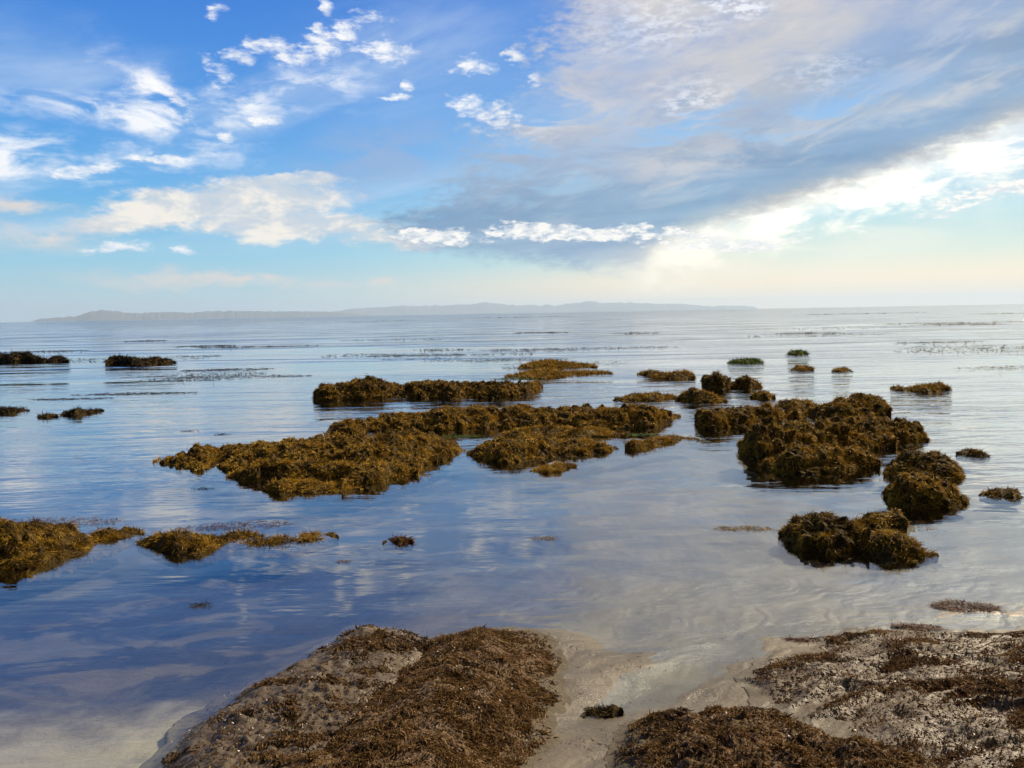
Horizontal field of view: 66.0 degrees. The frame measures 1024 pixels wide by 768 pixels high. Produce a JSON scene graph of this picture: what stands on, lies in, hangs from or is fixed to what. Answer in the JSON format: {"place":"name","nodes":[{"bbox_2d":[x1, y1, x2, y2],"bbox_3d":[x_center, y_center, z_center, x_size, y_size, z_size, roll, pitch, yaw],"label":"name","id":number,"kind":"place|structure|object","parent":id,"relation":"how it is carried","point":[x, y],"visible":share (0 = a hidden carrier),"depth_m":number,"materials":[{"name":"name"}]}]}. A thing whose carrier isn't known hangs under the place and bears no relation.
{"place":"outdoors","nodes":[
{"label":"outdoors","id":0,"kind":"place"},
{"bbox_2d":[31,310,368,321],"bbox_3d":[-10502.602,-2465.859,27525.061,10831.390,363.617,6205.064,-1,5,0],"label":"hills","id":1,"kind":"structure","parent":0,"point":[100,315],"depth_m":26574.33,"materials":[{"name":"grey"}]},
{"bbox_2d":[0,304,1023,767],"bbox_3d":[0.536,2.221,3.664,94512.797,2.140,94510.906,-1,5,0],"label":"seabed","id":2,"kind":"structure","parent":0,"point":[126,658],"depth_m":4.92,"materials":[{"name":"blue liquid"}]},
{"bbox_2d":[0,517,148,593],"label":"rock slab","id":3,"kind":"object","parent":2,"relation":"on","point":[34,553],"visible":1,"depth_m":5.38,"materials":[{"name":"brown plant"}]},
{"bbox_2d":[139,624,436,767],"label":"shore rock","id":4,"kind":"object","parent":2,"relation":"on","point":[306,701],"visible":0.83,"depth_m":3.12,"materials":[{"name":"grey stone"}]},
{"bbox_2d":[285,624,571,767],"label":"shore rock","id":5,"kind":"object","parent":2,"relation":"on","point":[483,697],"visible":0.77,"depth_m":2.96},
{"bbox_2d":[580,703,623,718],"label":"weedy stone","id":6,"kind":"object","parent":2,"relation":"on","point":[609,711],"visible":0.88,"depth_m":3.14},
{"bbox_2d":[692,402,787,438],"bbox_3d":[3.171,0.467,11.237,1.852,0.443,0.930,-5,6,-35],"label":"rock block","id":7,"kind":"object","parent":2,"relation":"on","point":[715,419],"visible":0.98,"depth_m":10.90,"materials":[{"name":"brown plant"}]},
{"bbox_2d":[528,624,955,766],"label":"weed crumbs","id":8,"kind":"object","parent":2,"relation":"on","point":[630,702],"visible":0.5,"depth_m":3.27,"materials":[{"name":"brown plant"}]},
{"bbox_2d":[603,704,938,767],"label":"shore rock","id":9,"kind":"object","parent":2,"relation":"on","point":[717,736],"visible":0.9,"depth_m":2.62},
{"bbox_2d":[783,634,820,643],"bbox_3d":[1.414,1.226,3.812,0.251,0.020,0.121,-1,5,0],"label":"seaweed clump","id":10,"kind":"object","parent":2,"relation":"on","point":[808,639],"visible":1,"depth_m":3.80,"materials":[{"name":"brown plant"}]},
{"bbox_2d":[775,509,871,563],"bbox_3d":[2.141,1.033,5.392,0.622,0.341,0.577,-1,5,0],"label":"boulder","id":11,"kind":"object","parent":2,"relation":"on","point":[824,537],"visible":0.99,"depth_m":5.27,"materials":[{"name":"brown plant"}]},
{"bbox_2d":[735,412,930,488],"bbox_3d":[3.804,0.653,8.668,3.017,0.546,1.567,-3,5,-21],"label":"rock block","id":12,"kind":"object","parent":2,"relation":"on","point":[837,449],"visible":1,"depth_m":8.38,"materials":[{"name":"brown plant"}]},
{"bbox_2d":[733,626,1023,767],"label":"reef flat","id":13,"kind":"structure","parent":2,"relation":"on","point":[946,698],"depth_m":3.19,"materials":[{"name":"grey stone"}]},
{"bbox_2d":[852,507,910,535],"bbox_3d":[2.715,1.012,5.846,0.433,0.216,0.388,-1,5,0],"label":"boulder","id":14,"kind":"object","parent":2,"relation":"on","point":[896,519],"visible":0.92,"depth_m":5.77,"materials":[{"name":"brown plant"}]},
{"bbox_2d":[852,526,938,568],"bbox_3d":[2.483,1.061,5.204,0.486,0.266,0.544,-4,6,-33],"label":"boulder","id":15,"kind":"object","parent":2,"relation":"on","point":[887,549],"visible":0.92,"depth_m":5.07,"materials":[{"name":"brown plant"}]},
{"bbox_2d":[887,620,947,631],"bbox_3d":[2.018,1.205,3.930,0.303,0.020,0.152,1,5,20],"label":"seaweed clump","id":16,"kind":"object","parent":2,"relation":"on","point":[923,627],"visible":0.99,"depth_m":3.93,"materials":[{"name":"brown plant"}]},
{"bbox_2d":[883,448,966,485],"bbox_3d":[3.918,0.795,7.516,0.803,0.389,0.785,-1,5,0],"label":"boulder","id":17,"kind":"object","parent":2,"relation":"on","point":[934,461],"visible":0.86,"depth_m":7.42,"materials":[{"name":"brown plant"}]},
{"bbox_2d":[880,470,970,521],"bbox_3d":[3.406,0.902,6.505,0.694,0.412,0.629,-1,5,0],"label":"boulder","id":18,"kind":"object","parent":2,"relation":"on","point":[924,496],"visible":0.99,"depth_m":6.34,"materials":[{"name":"brown plant"}]},
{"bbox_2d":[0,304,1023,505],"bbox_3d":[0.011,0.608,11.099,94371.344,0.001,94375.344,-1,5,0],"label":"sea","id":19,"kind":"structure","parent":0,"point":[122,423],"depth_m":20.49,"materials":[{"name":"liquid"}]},
{"bbox_2d":[0,405,29,413],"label":"weedy rock","id":20,"kind":"object","parent":19,"relation":"on","point":[8,410],"visible":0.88,"depth_m":14.04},
{"bbox_2d":[0,349,48,361],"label":"weedy rock","id":21,"kind":"object","parent":19,"relation":"on","point":[18,356],"visible":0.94,"depth_m":31.89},
{"bbox_2d":[37,410,59,417],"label":"weedy rock","id":22,"kind":"object","parent":19,"relation":"on","point":[46,415],"visible":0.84,"depth_m":13.23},
{"bbox_2d":[45,354,69,361],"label":"weedy rock","id":23,"kind":"object","parent":19,"relation":"on","point":[59,358],"visible":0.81,"depth_m":31.28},
{"bbox_2d":[10,516,126,524],"bbox_3d":[-3.690,1.093,6.288,1.247,0.024,0.360,-1,5,0],"label":"seaweed clump","id":24,"kind":"object","parent":19,"relation":"on","point":[76,522],"visible":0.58,"depth_m":6.32,"materials":[{"name":"brown plant"}]},
{"bbox_2d":[60,405,103,415],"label":"weedy rock","id":25,"kind":"object","parent":19,"relation":"on","point":[78,411],"visible":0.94,"depth_m":13.52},
{"bbox_2d":[103,353,176,367],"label":"weedy rock","id":26,"kind":"object","parent":19,"relation":"on","point":[123,360],"visible":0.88,"depth_m":28.02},
{"bbox_2d":[186,601,211,607],"bbox_3d":[-1.748,1.231,4.416,0.167,0.016,0.124,-1,5,0],"label":"seaweed clump","id":27,"kind":"object","parent":19,"relation":"on","point":[201,604],"visible":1,"depth_m":4.41,"materials":[{"name":"brown plant"}]},
{"bbox_2d":[176,520,290,531],"bbox_3d":[-2.120,1.085,6.100,0.935,0.018,0.332,-2,5,-7],"label":"seaweed clump","id":28,"kind":"object","parent":19,"relation":"on","point":[212,527],"visible":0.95,"depth_m":6.08,"materials":[{"name":"brown plant"}]},
{"bbox_2d":[134,527,340,569],"bbox_3d":[-1.990,1.105,5.642,1.495,0.232,0.709,-1,5,0],"label":"rock slab","id":29,"kind":"object","parent":19,"relation":"on","point":[179,549],"visible":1,"depth_m":5.53,"materials":[{"name":"brown plant"}]},
{"bbox_2d":[151,427,465,504],"bbox_3d":[-2.316,0.809,8.421,3.619,0.474,2.664,-1,5,0],"label":"rock slab","id":30,"kind":"object","parent":19,"relation":"on","point":[321,467],"visible":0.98,"depth_m":8.27,"materials":[{"name":"brown plant"}]},
{"bbox_2d":[381,533,416,554],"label":"weedy rock","id":31,"kind":"object","parent":19,"relation":"on","point":[399,545],"visible":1,"depth_m":5.55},
{"bbox_2d":[311,373,543,408],"bbox_3d":[-1.597,0.081,15.795,4.620,0.624,2.127,-1,5,0],"label":"rock ledge","id":32,"kind":"object","parent":19,"relation":"on","point":[367,387],"visible":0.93,"depth_m":15.40,"materials":[{"name":"brown plant"}]},
{"bbox_2d":[442,434,484,437],"bbox_3d":[-0.651,0.678,10.338,0.618,0.016,0.315,-1,5,0],"label":"seaweed clump","id":33,"kind":"object","parent":19,"relation":"on","point":[462,436],"visible":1,"depth_m":10.32,"materials":[{"name":"green plant"}]},
{"bbox_2d":[323,401,680,442],"bbox_3d":[0.002,0.530,11.032,5.172,0.487,2.430,-1,5,0],"label":"rock ledge","id":34,"kind":"object","parent":19,"relation":"on","point":[586,420],"visible":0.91,"depth_m":11.06,"materials":[{"name":"brown plant"}]},
{"bbox_2d":[28,312,1022,400],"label":"kelp streaks","id":35,"kind":"object","parent":19,"relation":"on","point":[202,346],"visible":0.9,"depth_m":30.73,"materials":[{"name":"plant"}]},
{"bbox_2d":[498,377,552,379],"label":"seaweed clump","id":36,"kind":"object","parent":19,"relation":"on","point":[518,378],"visible":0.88,"depth_m":19.16,"materials":[{"name":"brown plant"}]},
{"bbox_2d":[465,432,618,480],"bbox_3d":[0.506,0.742,8.894,1.672,0.372,1.594,-5,6,-37],"label":"rock slab","id":37,"kind":"object","parent":19,"relation":"on","point":[523,449],"visible":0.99,"depth_m":8.75,"materials":[{"name":"brown plant"}]},
{"bbox_2d":[528,535,556,539],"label":"seaweed clump","id":38,"kind":"object","parent":19,"relation":"on","point":[543,538],"visible":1,"depth_m":5.59,"materials":[{"name":"brown plant"}]},
{"bbox_2d":[504,358,613,384],"bbox_3d":[1.199,-0.416,21.646,2.881,0.372,6.093,-1,5,0],"label":"flat rock","id":39,"kind":"object","parent":19,"relation":"on","point":[546,369],"visible":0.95,"depth_m":20.55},
{"bbox_2d":[628,433,659,435],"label":"seaweed clump","id":40,"kind":"object","parent":19,"relation":"on","point":[642,434],"visible":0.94,"depth_m":10.20,"materials":[{"name":"green plant"}]},
{"bbox_2d":[613,390,677,405],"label":"weedy rock","id":41,"kind":"object","parent":19,"relation":"on","point":[644,396],"visible":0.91,"depth_m":14.19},
{"bbox_2d":[625,433,698,457],"bbox_3d":[1.781,0.696,9.538,1.250,0.211,0.407,-5,6,-37],"label":"weedy rock","id":42,"kind":"object","parent":19,"relation":"on","point":[638,444],"visible":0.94,"depth_m":9.34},
{"bbox_2d":[637,368,695,382],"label":"weedy rock","id":43,"kind":"object","parent":19,"relation":"on","point":[676,374],"visible":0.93,"depth_m":18.73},
{"bbox_2d":[674,386,728,404],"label":"weedy rock","id":44,"kind":"object","parent":19,"relation":"on","point":[693,394],"visible":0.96,"depth_m":13.80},
{"bbox_2d":[700,369,735,390],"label":"boulder","id":45,"kind":"object","parent":19,"relation":"on","point":[716,381],"visible":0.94,"depth_m":15.68,"materials":[{"name":"brown plant"}]},
{"bbox_2d":[714,525,773,531],"bbox_3d":[1.692,1.048,5.753,0.488,0.018,0.206,-1,5,0],"label":"seaweed clump","id":46,"kind":"object","parent":19,"relation":"on","point":[749,527],"visible":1,"depth_m":5.76,"materials":[{"name":"plant"}]},
{"bbox_2d":[731,374,761,393],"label":"boulder","id":47,"kind":"object","parent":19,"relation":"on","point":[746,382],"visible":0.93,"depth_m":15.91,"materials":[{"name":"brown plant"}]},
{"bbox_2d":[728,357,764,366],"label":"weedy rock","id":48,"kind":"object","parent":19,"relation":"on","point":[750,360],"visible":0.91,"depth_m":23.48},
{"bbox_2d":[748,389,775,403],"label":"weedy rock","id":49,"kind":"object","parent":19,"relation":"on","point":[764,395],"visible":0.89,"depth_m":14.03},
{"bbox_2d":[774,398,817,409],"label":"weedy rock","id":50,"kind":"object","parent":19,"relation":"on","point":[795,402],"visible":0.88,"depth_m":12.70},
{"bbox_2d":[785,405,807,420],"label":"weedy rock","id":51,"kind":"object","parent":19,"relation":"on","point":[795,413],"visible":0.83,"depth_m":11.44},
{"bbox_2d":[786,348,810,357],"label":"weedy rock","id":52,"kind":"object","parent":19,"relation":"on","point":[797,352],"visible":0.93,"depth_m":27.10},
{"bbox_2d":[788,364,815,373],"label":"weedy rock","id":53,"kind":"object","parent":19,"relation":"on","point":[803,367],"visible":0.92,"depth_m":20.31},
{"bbox_2d":[831,365,851,372],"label":"weedy rock","id":54,"kind":"object","parent":19,"relation":"on","point":[843,369],"visible":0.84,"depth_m":19.76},
{"bbox_2d":[804,391,893,419],"bbox_3d":[5.041,0.370,11.732,1.449,0.484,1.181,-1,5,0],"label":"domed rock","id":55,"kind":"object","parent":19,"relation":"on","point":[857,404],"visible":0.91,"depth_m":11.58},
{"bbox_2d":[890,381,951,394],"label":"weedy rock","id":56,"kind":"object","parent":19,"relation":"on","point":[938,386],"visible":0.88,"depth_m":14.85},
{"bbox_2d":[928,598,1006,613],"bbox_3d":[2.410,1.172,4.186,0.400,0.025,0.238,1,6,21],"label":"seaweed clump","id":57,"kind":"object","parent":19,"relation":"on","point":[983,606],"visible":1,"depth_m":4.19,"materials":[{"name":"brown plant"}]},
{"bbox_2d":[955,448,991,461],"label":"weedy rock","id":58,"kind":"object","parent":19,"relation":"on","point":[974,452],"visible":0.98,"depth_m":8.42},
{"bbox_2d":[977,486,1023,506],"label":"weedy rock","id":59,"kind":"object","parent":19,"relation":"on","point":[1003,497],"visible":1,"depth_m":6.57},
{"bbox_2d":[0,0,1023,321],"label":"sky","id":60,"kind":"structure","parent":0,"point":[186,156],"materials":[{"name":"blue"}]},
{"bbox_2d":[333,301,757,315],"bbox_3d":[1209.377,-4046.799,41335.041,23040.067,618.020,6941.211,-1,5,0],"label":"hills","id":61,"kind":"structure","parent":0,"point":[488,308],"depth_m":39546.03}
]}

